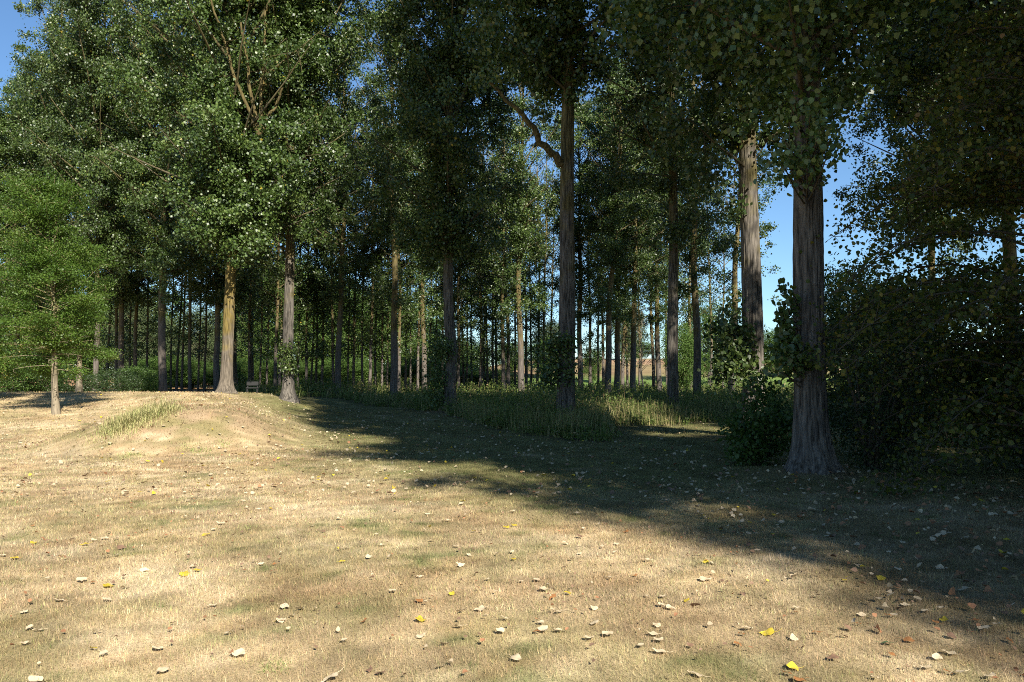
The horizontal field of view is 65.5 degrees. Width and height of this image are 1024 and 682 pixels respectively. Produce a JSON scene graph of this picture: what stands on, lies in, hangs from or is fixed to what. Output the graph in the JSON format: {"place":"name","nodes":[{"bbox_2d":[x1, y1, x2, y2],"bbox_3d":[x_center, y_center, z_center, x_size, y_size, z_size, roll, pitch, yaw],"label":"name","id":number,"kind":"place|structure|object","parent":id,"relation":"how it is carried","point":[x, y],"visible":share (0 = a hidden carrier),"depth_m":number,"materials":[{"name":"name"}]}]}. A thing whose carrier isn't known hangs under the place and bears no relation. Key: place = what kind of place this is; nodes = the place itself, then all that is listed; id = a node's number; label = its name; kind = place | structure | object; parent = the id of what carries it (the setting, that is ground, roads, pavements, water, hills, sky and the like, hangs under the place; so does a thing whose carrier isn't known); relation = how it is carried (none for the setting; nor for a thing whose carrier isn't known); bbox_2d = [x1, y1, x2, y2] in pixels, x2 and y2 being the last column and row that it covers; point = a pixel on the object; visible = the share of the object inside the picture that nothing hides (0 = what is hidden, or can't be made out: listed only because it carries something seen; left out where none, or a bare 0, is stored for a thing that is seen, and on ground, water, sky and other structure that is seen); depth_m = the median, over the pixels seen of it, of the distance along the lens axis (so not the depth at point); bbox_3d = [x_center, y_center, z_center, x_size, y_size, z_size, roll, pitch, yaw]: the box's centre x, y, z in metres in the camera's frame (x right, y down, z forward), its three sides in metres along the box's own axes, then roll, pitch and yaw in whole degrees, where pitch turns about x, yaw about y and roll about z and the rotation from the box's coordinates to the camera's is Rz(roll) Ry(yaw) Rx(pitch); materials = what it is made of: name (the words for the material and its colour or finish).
{"place":"outdoors","nodes":[
{"label":"outdoors","id":0,"kind":"place"},
{"bbox_2d":[1,358,987,388],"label":"field","id":1,"kind":"structure","parent":0,"point":[646,372],"depth_m":152.08,"materials":[{"name":"green plant"}]},
{"bbox_2d":[153,304,242,387],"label":"hedgerow tree","id":2,"kind":"object","parent":1,"relation":"on","point":[210,348],"visible":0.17,"depth_m":119.25,"materials":[{"name":"green plant"}]},
{"bbox_2d":[263,247,334,366],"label":"hedgerow tree","id":3,"kind":"object","parent":1,"relation":"on","point":[301,319],"visible":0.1,"depth_m":129.35,"materials":[{"name":"green plant"}]},
{"bbox_2d":[309,276,383,363],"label":"hedgerow tree","id":4,"kind":"object","parent":1,"relation":"on","point":[344,334],"visible":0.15,"depth_m":131.16,"materials":[{"name":"green plant"}]},
{"bbox_2d":[377,304,444,369],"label":"hedgerow tree","id":5,"kind":"object","parent":1,"relation":"on","point":[412,334],"visible":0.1,"depth_m":133.08,"materials":[{"name":"green plant"}]},
{"bbox_2d":[682,296,737,384],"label":"hedgerow tree","id":6,"kind":"object","parent":1,"relation":"on","point":[703,322],"visible":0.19,"depth_m":133.02,"materials":[{"name":"green plant"}]},
{"bbox_2d":[0,388,1023,681],"bbox_3d":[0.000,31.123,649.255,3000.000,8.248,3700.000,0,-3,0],"label":"ground","id":7,"kind":"structure","parent":0,"point":[176,436],"depth_m":7.06,"materials":[{"name":"beige plant"}]},
{"bbox_2d":[0,345,44,391],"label":"hedge shrub","id":8,"kind":"object","parent":7,"relation":"on","point":[16,381],"visible":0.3,"depth_m":40.87,"materials":[{"name":"green plant"}]},
{"bbox_2d":[0,191,50,383],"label":"hornbeam tree","id":9,"kind":"object","parent":7,"relation":"on","point":[8,372],"visible":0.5,"depth_m":30.03,"materials":[{"name":"green plant"}]},
{"bbox_2d":[0,100,54,314],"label":"poplar tree","id":10,"kind":"object","parent":7,"relation":"on","point":[7,154],"visible":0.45,"depth_m":62.65,"materials":[{"name":"green plant"}]},
{"bbox_2d":[0,60,60,391],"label":"poplar tree","id":11,"kind":"object","parent":7,"relation":"on","point":[6,89],"visible":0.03,"depth_m":74.13,"materials":[{"name":"green plant"}]},
{"bbox_2d":[13,347,75,391],"bbox_3d":[-25.459,1.626,42.986,3.381,2.894,3.373,1,-3,-28],"label":"hedge shrub","id":12,"kind":"object","parent":7,"relation":"on","point":[47,385],"visible":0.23,"depth_m":42.97,"materials":[{"name":"green plant"}]},
{"bbox_2d":[0,0,104,391],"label":"poplar tree","id":13,"kind":"object","parent":7,"relation":"on","point":[39,106],"visible":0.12,"depth_m":64.77,"materials":[{"name":"green plant"}]},
{"bbox_2d":[0,168,121,414],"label":"hornbeam tree","id":14,"kind":"object","parent":7,"relation":"on","point":[32,209],"visible":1,"depth_m":25.78,"materials":[{"name":"green plant"}]},
{"bbox_2d":[11,235,124,391],"bbox_3d":[-19.663,-1.165,36.075,4.346,7.278,4.702,-2,-3,30],"label":"hornbeam tree","id":15,"kind":"object","parent":7,"relation":"on","point":[79,384],"visible":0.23,"depth_m":36.15,"materials":[{"name":"green plant"}]},
{"bbox_2d":[38,363,101,391],"bbox_3d":[-26.708,2.408,48.041,3.860,2.378,3.471,0,-3,0],"label":"hedge shrub","id":16,"kind":"object","parent":7,"relation":"on","point":[87,385],"visible":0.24,"depth_m":47.81,"materials":[{"name":"green plant"}]},
{"bbox_2d":[12,0,166,390],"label":"poplar tree","id":17,"kind":"object","parent":7,"relation":"on","point":[84,50],"visible":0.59,"depth_m":55.34,"materials":[{"name":"green plant"}]},
{"bbox_2d":[42,15,183,391],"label":"poplar tree","id":18,"kind":"object","parent":7,"relation":"on","point":[127,293],"visible":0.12,"depth_m":65.83,"materials":[{"name":"green plant"}]},
{"bbox_2d":[86,368,146,391],"bbox_3d":[-25.712,2.840,51.887,4.122,2.290,3.773,-2,-3,35],"label":"hedge shrub","id":19,"kind":"object","parent":7,"relation":"on","point":[128,386],"visible":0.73,"depth_m":51.47,"materials":[{"name":"green plant"}]},
{"bbox_2d":[90,237,157,386],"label":"poplar tree","id":20,"kind":"object","parent":7,"relation":"on","point":[115,345],"visible":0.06,"depth_m":72.64,"materials":[{"name":"green plant"}]},
{"bbox_2d":[87,287,174,381],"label":"hedgerow tree","id":21,"kind":"object","parent":7,"relation":"on","point":[154,338],"visible":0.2,"depth_m":114.73,"materials":[{"name":"green plant"}]},
{"bbox_2d":[107,364,158,391],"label":"hedge shrub","id":22,"kind":"object","parent":7,"relation":"on","point":[151,377],"visible":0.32,"depth_m":55.53,"materials":[{"name":"green plant"}]},
{"bbox_2d":[101,209,175,372],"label":"poplar tree","id":23,"kind":"object","parent":7,"relation":"on","point":[134,352],"visible":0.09,"depth_m":68.66,"materials":[{"name":"green plant"}]},
{"bbox_2d":[59,0,221,391],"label":"poplar tree","id":24,"kind":"object","parent":7,"relation":"on","point":[158,259],"visible":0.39,"depth_m":54.32,"materials":[{"name":"green plant"}]},
{"bbox_2d":[80,393,200,445],"bbox_3d":[-8.807,1.867,18.992,2.941,1.291,2.808,1,-3,-25],"label":"grass tuft","id":25,"kind":"object","parent":7,"relation":"on","point":[132,418],"visible":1,"depth_m":18.63,"materials":[{"name":"plant"}]},
{"bbox_2d":[124,353,206,387],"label":"thicket bush","id":26,"kind":"object","parent":7,"relation":"on","point":[152,363],"visible":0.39,"depth_m":104.78,"materials":[{"name":"green plant"}]},
{"bbox_2d":[132,123,208,391],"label":"poplar tree","id":27,"kind":"object","parent":7,"relation":"on","point":[182,358],"visible":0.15,"depth_m":75.11,"materials":[{"name":"green plant"}]},
{"bbox_2d":[145,121,209,390],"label":"poplar tree","id":28,"kind":"object","parent":7,"relation":"on","point":[179,343],"visible":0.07,"depth_m":77.62,"materials":[{"name":"green plant"}]},
{"bbox_2d":[160,137,215,391],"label":"poplar tree","id":29,"kind":"object","parent":7,"relation":"on","point":[189,320],"visible":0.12,"depth_m":68.50,"materials":[{"name":"green plant"}]},
{"bbox_2d":[175,276,222,392],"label":"poplar tree","id":30,"kind":"object","parent":7,"relation":"on","point":[204,368],"visible":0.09,"depth_m":75.04,"materials":[{"name":"green plant"}]},
{"bbox_2d":[157,29,275,391],"bbox_3d":[-22.256,-10.777,63.500,11.141,30.767,10.316,0,-3,0],"label":"poplar tree","id":31,"kind":"object","parent":7,"relation":"on","point":[216,283],"visible":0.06,"depth_m":61.81,"materials":[{"name":"green plant"}]},
{"bbox_2d":[191,364,263,387],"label":"thicket bush","id":32,"kind":"object","parent":7,"relation":"on","point":[240,374],"visible":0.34,"depth_m":104.84,"materials":[{"name":"green plant"}]},
{"bbox_2d":[86,0,371,393],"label":"poplar tree","id":33,"kind":"object","parent":7,"relation":"on","point":[220,183],"visible":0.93,"depth_m":37.36,"materials":[{"name":"green plant"}]},
{"bbox_2d":[203,268,263,385],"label":"poplar tree","id":34,"kind":"object","parent":7,"relation":"on","point":[235,356],"visible":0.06,"depth_m":79.88,"materials":[{"name":"green plant"}]},
{"bbox_2d":[220,237,284,381],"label":"poplar tree","id":35,"kind":"object","parent":7,"relation":"on","point":[250,324],"visible":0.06,"depth_m":75.25,"materials":[{"name":"green plant"}]},
{"bbox_2d":[236,256,280,381],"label":"poplar tree","id":36,"kind":"object","parent":7,"relation":"on","point":[252,353],"visible":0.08,"depth_m":84.88,"materials":[{"name":"green plant"}]},
{"bbox_2d":[223,166,318,391],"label":"poplar tree","id":37,"kind":"object","parent":7,"relation":"on","point":[281,298],"visible":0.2,"depth_m":69.33,"materials":[{"name":"green plant"}]},
{"bbox_2d":[247,172,313,388],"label":"poplar tree","id":38,"kind":"object","parent":7,"relation":"on","point":[281,314],"visible":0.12,"depth_m":71.81,"materials":[{"name":"green plant"}]},
{"bbox_2d":[246,358,320,385],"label":"thicket bush","id":39,"kind":"object","parent":7,"relation":"on","point":[270,370],"visible":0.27,"depth_m":105.96,"materials":[{"name":"green plant"}]},
{"bbox_2d":[175,0,395,403],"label":"poplar tree","id":40,"kind":"object","parent":7,"relation":"on","point":[324,207],"visible":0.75,"depth_m":40.37,"materials":[{"name":"green plant"}]},
{"bbox_2d":[271,160,352,383],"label":"poplar tree","id":41,"kind":"object","parent":7,"relation":"on","point":[307,296],"visible":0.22,"depth_m":73.76,"materials":[{"name":"green plant"}]},
{"bbox_2d":[294,163,359,384],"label":"poplar tree","id":42,"kind":"object","parent":7,"relation":"on","point":[323,316],"visible":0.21,"depth_m":75.35,"materials":[{"name":"green plant"}]},
{"bbox_2d":[304,96,371,383],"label":"poplar tree","id":43,"kind":"object","parent":7,"relation":"on","point":[333,326],"visible":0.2,"depth_m":73.17,"materials":[{"name":"green plant"}]},
{"bbox_2d":[303,356,380,382],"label":"thicket bush","id":44,"kind":"object","parent":7,"relation":"on","point":[327,365],"visible":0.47,"depth_m":107.13,"materials":[{"name":"green plant"}]},
{"bbox_2d":[309,126,382,387],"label":"poplar tree","id":45,"kind":"object","parent":7,"relation":"on","point":[345,311],"visible":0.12,"depth_m":75.00,"materials":[{"name":"green plant"}]},
{"bbox_2d":[300,26,398,394],"bbox_3d":[-13.851,-10.796,65.207,9.488,30.982,12.742,-2,-3,30],"label":"poplar tree","id":46,"kind":"object","parent":7,"relation":"on","point":[338,220],"visible":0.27,"depth_m":64.31,"materials":[{"name":"green plant"}]},
{"bbox_2d":[336,105,390,392],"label":"poplar tree","id":47,"kind":"object","parent":7,"relation":"on","point":[375,349],"visible":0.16,"depth_m":75.01,"materials":[{"name":"green plant"}]},
{"bbox_2d":[337,89,405,389],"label":"poplar tree","id":48,"kind":"object","parent":7,"relation":"on","point":[371,322],"visible":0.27,"depth_m":71.87,"materials":[{"name":"green plant"}]},
{"bbox_2d":[349,123,408,385],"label":"poplar tree","id":49,"kind":"object","parent":7,"relation":"on","point":[382,328],"visible":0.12,"depth_m":75.69,"materials":[{"name":"green plant"}]},
{"bbox_2d":[326,0,440,399],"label":"poplar tree","id":50,"kind":"object","parent":7,"relation":"on","point":[384,165],"visible":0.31,"depth_m":57.91,"materials":[{"name":"green plant"}]},
{"bbox_2d":[354,84,441,390],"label":"poplar tree","id":51,"kind":"object","parent":7,"relation":"on","point":[400,340],"visible":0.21,"depth_m":69.16,"materials":[{"name":"green plant"}]},
{"bbox_2d":[367,115,439,390],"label":"poplar tree","id":52,"kind":"object","parent":7,"relation":"on","point":[405,342],"visible":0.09,"depth_m":74.92,"materials":[{"name":"green plant"}]},
{"bbox_2d":[397,140,443,389],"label":"poplar tree","id":53,"kind":"object","parent":7,"relation":"on","point":[418,334],"visible":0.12,"depth_m":73.10,"materials":[{"name":"green plant"}]},
{"bbox_2d":[390,356,468,385],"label":"thicket bush","id":54,"kind":"object","parent":7,"relation":"on","point":[414,372],"visible":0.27,"depth_m":103.94,"materials":[{"name":"green plant"}]},
{"bbox_2d":[374,87,485,390],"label":"poplar tree","id":55,"kind":"object","parent":7,"relation":"on","point":[423,310],"visible":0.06,"depth_m":69.97,"materials":[{"name":"green plant"}]},
{"bbox_2d":[325,0,550,410],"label":"poplar tree","id":56,"kind":"object","parent":7,"relation":"on","point":[448,149],"visible":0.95,"depth_m":38.58,"materials":[{"name":"green plant"}]},
{"bbox_2d":[412,180,472,379],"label":"poplar tree","id":57,"kind":"object","parent":7,"relation":"on","point":[441,291],"visible":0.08,"depth_m":89.97,"materials":[{"name":"green plant"}]},
{"bbox_2d":[424,169,495,387],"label":"poplar tree","id":58,"kind":"object","parent":7,"relation":"on","point":[458,317],"visible":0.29,"depth_m":79.77,"materials":[{"name":"green plant"}]},
{"bbox_2d":[453,124,507,389],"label":"poplar tree","id":59,"kind":"object","parent":7,"relation":"on","point":[479,307],"visible":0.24,"depth_m":80.88,"materials":[{"name":"green plant"}]},
{"bbox_2d":[459,159,514,386],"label":"poplar tree","id":60,"kind":"object","parent":7,"relation":"on","point":[466,280],"visible":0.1,"depth_m":89.84,"materials":[{"name":"green plant"}]},
{"bbox_2d":[461,145,516,390],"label":"poplar tree","id":61,"kind":"object","parent":7,"relation":"on","point":[492,345],"visible":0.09,"depth_m":86.93,"materials":[{"name":"green plant"}]},
{"bbox_2d":[456,366,524,387],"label":"thicket bush","id":62,"kind":"object","parent":7,"relation":"on","point":[475,374],"visible":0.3,"depth_m":104.92,"materials":[{"name":"green plant"}]},
{"bbox_2d":[470,119,543,388],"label":"poplar tree","id":63,"kind":"object","parent":7,"relation":"on","point":[499,282],"visible":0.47,"depth_m":75.99,"materials":[{"name":"green plant"}]},
{"bbox_2d":[474,123,544,387],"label":"poplar tree","id":64,"kind":"object","parent":7,"relation":"on","point":[507,348],"visible":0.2,"depth_m":77.96,"materials":[{"name":"green plant"}]},
{"bbox_2d":[0,391,1023,681],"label":"leaf litter","id":65,"kind":"object","parent":7,"relation":"on","point":[952,589],"visible":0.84,"depth_m":11.02,"materials":[{"name":"brown plant"}]},
{"bbox_2d":[498,164,557,387],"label":"poplar tree","id":66,"kind":"object","parent":7,"relation":"on","point":[526,327],"visible":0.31,"depth_m":86.96,"materials":[{"name":"green plant"}]},
{"bbox_2d":[473,32,587,393],"bbox_3d":[0.941,-10.099,63.615,8.851,30.126,9.043,1,-3,-23],"label":"poplar tree","id":67,"kind":"object","parent":7,"relation":"on","point":[520,230],"visible":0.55,"depth_m":63.05,"materials":[{"name":"green plant"}]},
{"bbox_2d":[512,147,558,382],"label":"poplar tree","id":68,"kind":"object","parent":7,"relation":"on","point":[539,314],"visible":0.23,"depth_m":91.00,"materials":[{"name":"green plant"}]},
{"bbox_2d":[527,155,559,366],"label":"poplar tree","id":69,"kind":"object","parent":7,"relation":"on","point":[544,313],"visible":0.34,"depth_m":87.31,"materials":[{"name":"green plant"}]},
{"bbox_2d":[441,0,667,422],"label":"poplar tree","id":70,"kind":"object","parent":7,"relation":"on","point":[560,47],"visible":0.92,"depth_m":26.54,"materials":[{"name":"green plant"}]},
{"bbox_2d":[524,93,616,388],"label":"poplar tree","id":71,"kind":"object","parent":7,"relation":"on","point":[579,238],"visible":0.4,"depth_m":70.73,"materials":[{"name":"green plant"}]},
{"bbox_2d":[553,134,605,388],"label":"poplar tree","id":72,"kind":"object","parent":7,"relation":"on","point":[590,332],"visible":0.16,"depth_m":86.83,"materials":[{"name":"green plant"}]},
{"bbox_2d":[234,365,935,441],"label":"undergrowth","id":73,"kind":"object","parent":7,"relation":"on","point":[510,395],"visible":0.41,"depth_m":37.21,"materials":[{"name":"green plant"}]},
{"bbox_2d":[575,149,631,384],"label":"poplar tree","id":74,"kind":"object","parent":7,"relation":"on","point":[602,335],"visible":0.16,"depth_m":84.88,"materials":[{"name":"green plant"}]},
{"bbox_2d":[557,54,667,393],"bbox_3d":[8.454,-9.485,64.473,8.909,29.094,8.878,-1,-3,27],"label":"poplar tree","id":75,"kind":"object","parent":7,"relation":"on","point":[612,226],"visible":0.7,"depth_m":64.07,"materials":[{"name":"green plant"}]},
{"bbox_2d":[583,232,654,389],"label":"poplar tree","id":76,"kind":"object","parent":7,"relation":"on","point":[624,356],"visible":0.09,"depth_m":84.94,"materials":[{"name":"green plant"}]},
{"bbox_2d":[574,89,668,391],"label":"poplar tree","id":77,"kind":"object","parent":7,"relation":"on","point":[617,345],"visible":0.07,"depth_m":69.71,"materials":[{"name":"green plant"}]},
{"bbox_2d":[581,70,688,391],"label":"poplar tree","id":78,"kind":"object","parent":7,"relation":"on","point":[640,259],"visible":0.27,"depth_m":66.95,"materials":[{"name":"green plant"}]},
{"bbox_2d":[582,1,718,411],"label":"poplar tree","id":79,"kind":"object","parent":7,"relation":"on","point":[669,182],"visible":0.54,"depth_m":33.50,"materials":[{"name":"green plant"}]},
{"bbox_2d":[622,161,688,387],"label":"poplar tree","id":80,"kind":"object","parent":7,"relation":"on","point":[651,338],"visible":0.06,"depth_m":81.98,"materials":[{"name":"green plant"}]},
{"bbox_2d":[627,105,710,391],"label":"poplar tree","id":81,"kind":"object","parent":7,"relation":"on","point":[662,287],"visible":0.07,"depth_m":71.89,"materials":[{"name":"green plant"}]},
{"bbox_2d":[660,319,707,387],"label":"hedgerow tree","id":82,"kind":"object","parent":7,"relation":"on","point":[685,361],"visible":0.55,"depth_m":77.29,"materials":[{"name":"green plant"}]},
{"bbox_2d":[660,195,721,387],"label":"poplar tree","id":83,"kind":"object","parent":7,"relation":"on","point":[689,317],"visible":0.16,"depth_m":84.06,"materials":[{"name":"green plant"}]},
{"bbox_2d":[612,50,774,395],"bbox_3d":[12.341,-10.511,53.130,9.440,29.949,12.678,-3,-4,44],"label":"poplar tree","id":84,"kind":"object","parent":7,"relation":"on","point":[697,251],"visible":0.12,"depth_m":52.06,"materials":[{"name":"green plant"}]},
{"bbox_2d":[548,0,892,436],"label":"poplar tree","id":85,"kind":"object","parent":7,"relation":"on","point":[733,355],"visible":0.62,"depth_m":22.62,"materials":[{"name":"green plant"}]},
{"bbox_2d":[699,115,784,392],"bbox_3d":[17.328,-9.568,61.019,6.807,28.893,7.487,3,-3,0],"label":"poplar tree","id":86,"kind":"object","parent":7,"relation":"on","point":[734,287],"visible":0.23,"depth_m":60.12,"materials":[{"name":"green plant"}]},
{"bbox_2d":[714,402,792,466],"bbox_3d":[4.575,1.773,14.930,1.558,1.251,1.543,-2,-3,31],"label":"leafy bush","id":87,"kind":"object","parent":7,"relation":"on","point":[758,450],"visible":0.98,"depth_m":14.70,"materials":[{"name":"green plant"}]},
{"bbox_2d":[727,372,792,460],"bbox_3d":[5.151,1.554,16.122,1.484,1.862,1.450,1,-3,-11],"label":"leafy bush","id":88,"kind":"object","parent":7,"relation":"on","point":[760,396],"visible":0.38,"depth_m":16.03,"materials":[{"name":"green plant"}]},
{"bbox_2d":[547,0,1015,474],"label":"poplar tree","id":89,"kind":"object","parent":7,"relation":"on","point":[808,31],"visible":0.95,"depth_m":12.99,"materials":[{"name":"green plant"}]},
{"bbox_2d":[824,249,895,390],"bbox_3d":[18.876,-0.612,44.138,5.398,9.017,5.521,0,-3,0],"label":"hedgerow tree","id":90,"kind":"object","parent":7,"relation":"on","point":[833,277],"visible":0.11,"depth_m":43.74,"materials":[{"name":"green plant"}]},
{"bbox_2d":[785,266,972,458],"bbox_3d":[8.272,0.456,17.524,4.156,4.204,3.706,0,-3,0],"label":"evergreen shrub","id":91,"kind":"object","parent":7,"relation":"on","point":[929,337],"visible":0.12,"depth_m":17.12,"materials":[{"name":"green plant"}]},
{"bbox_2d":[824,269,936,471],"bbox_3d":[6.375,0.509,14.130,2.326,3.669,2.498,0,-3,0],"label":"evergreen shrub","id":92,"kind":"object","parent":7,"relation":"on","point":[868,457],"visible":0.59,"depth_m":13.97,"materials":[{"name":"green plant"}]},
{"bbox_2d":[768,0,1023,498],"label":"lime tree","id":93,"kind":"object","parent":7,"relation":"on","point":[1008,76],"visible":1,"depth_m":11.62,"materials":[{"name":"green plant"}]},
{"bbox_2d":[828,0,1016,277],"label":"poplar tree","id":94,"kind":"object","parent":7,"relation":"on","point":[885,99],"visible":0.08,"depth_m":40.60,"materials":[{"name":"green plant"}]},
{"bbox_2d":[839,262,1023,450],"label":"evergreen shrub","id":95,"kind":"object","parent":7,"relation":"on","point":[945,435],"visible":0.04,"depth_m":19.13,"materials":[{"name":"green plant"}]},
{"bbox_2d":[866,0,1023,415],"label":"poplar tree","id":96,"kind":"object","parent":7,"relation":"on","point":[918,70],"visible":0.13,"depth_m":30.23,"materials":[{"name":"green plant"}]},
{"bbox_2d":[872,0,1023,66],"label":"poplar tree","id":97,"kind":"object","parent":7,"relation":"on","point":[931,19],"visible":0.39,"depth_m":23.96,"materials":[{"name":"green plant"}]},
{"bbox_2d":[902,301,1023,472],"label":"evergreen shrub","id":98,"kind":"object","parent":7,"relation":"on","point":[1020,465],"visible":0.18,"depth_m":14.43,"materials":[{"name":"green plant"}]},
{"bbox_2d":[0,0,1023,376],"label":"sky","id":99,"kind":"structure","parent":0,"point":[781,210],"materials":[{"name":"blue"}]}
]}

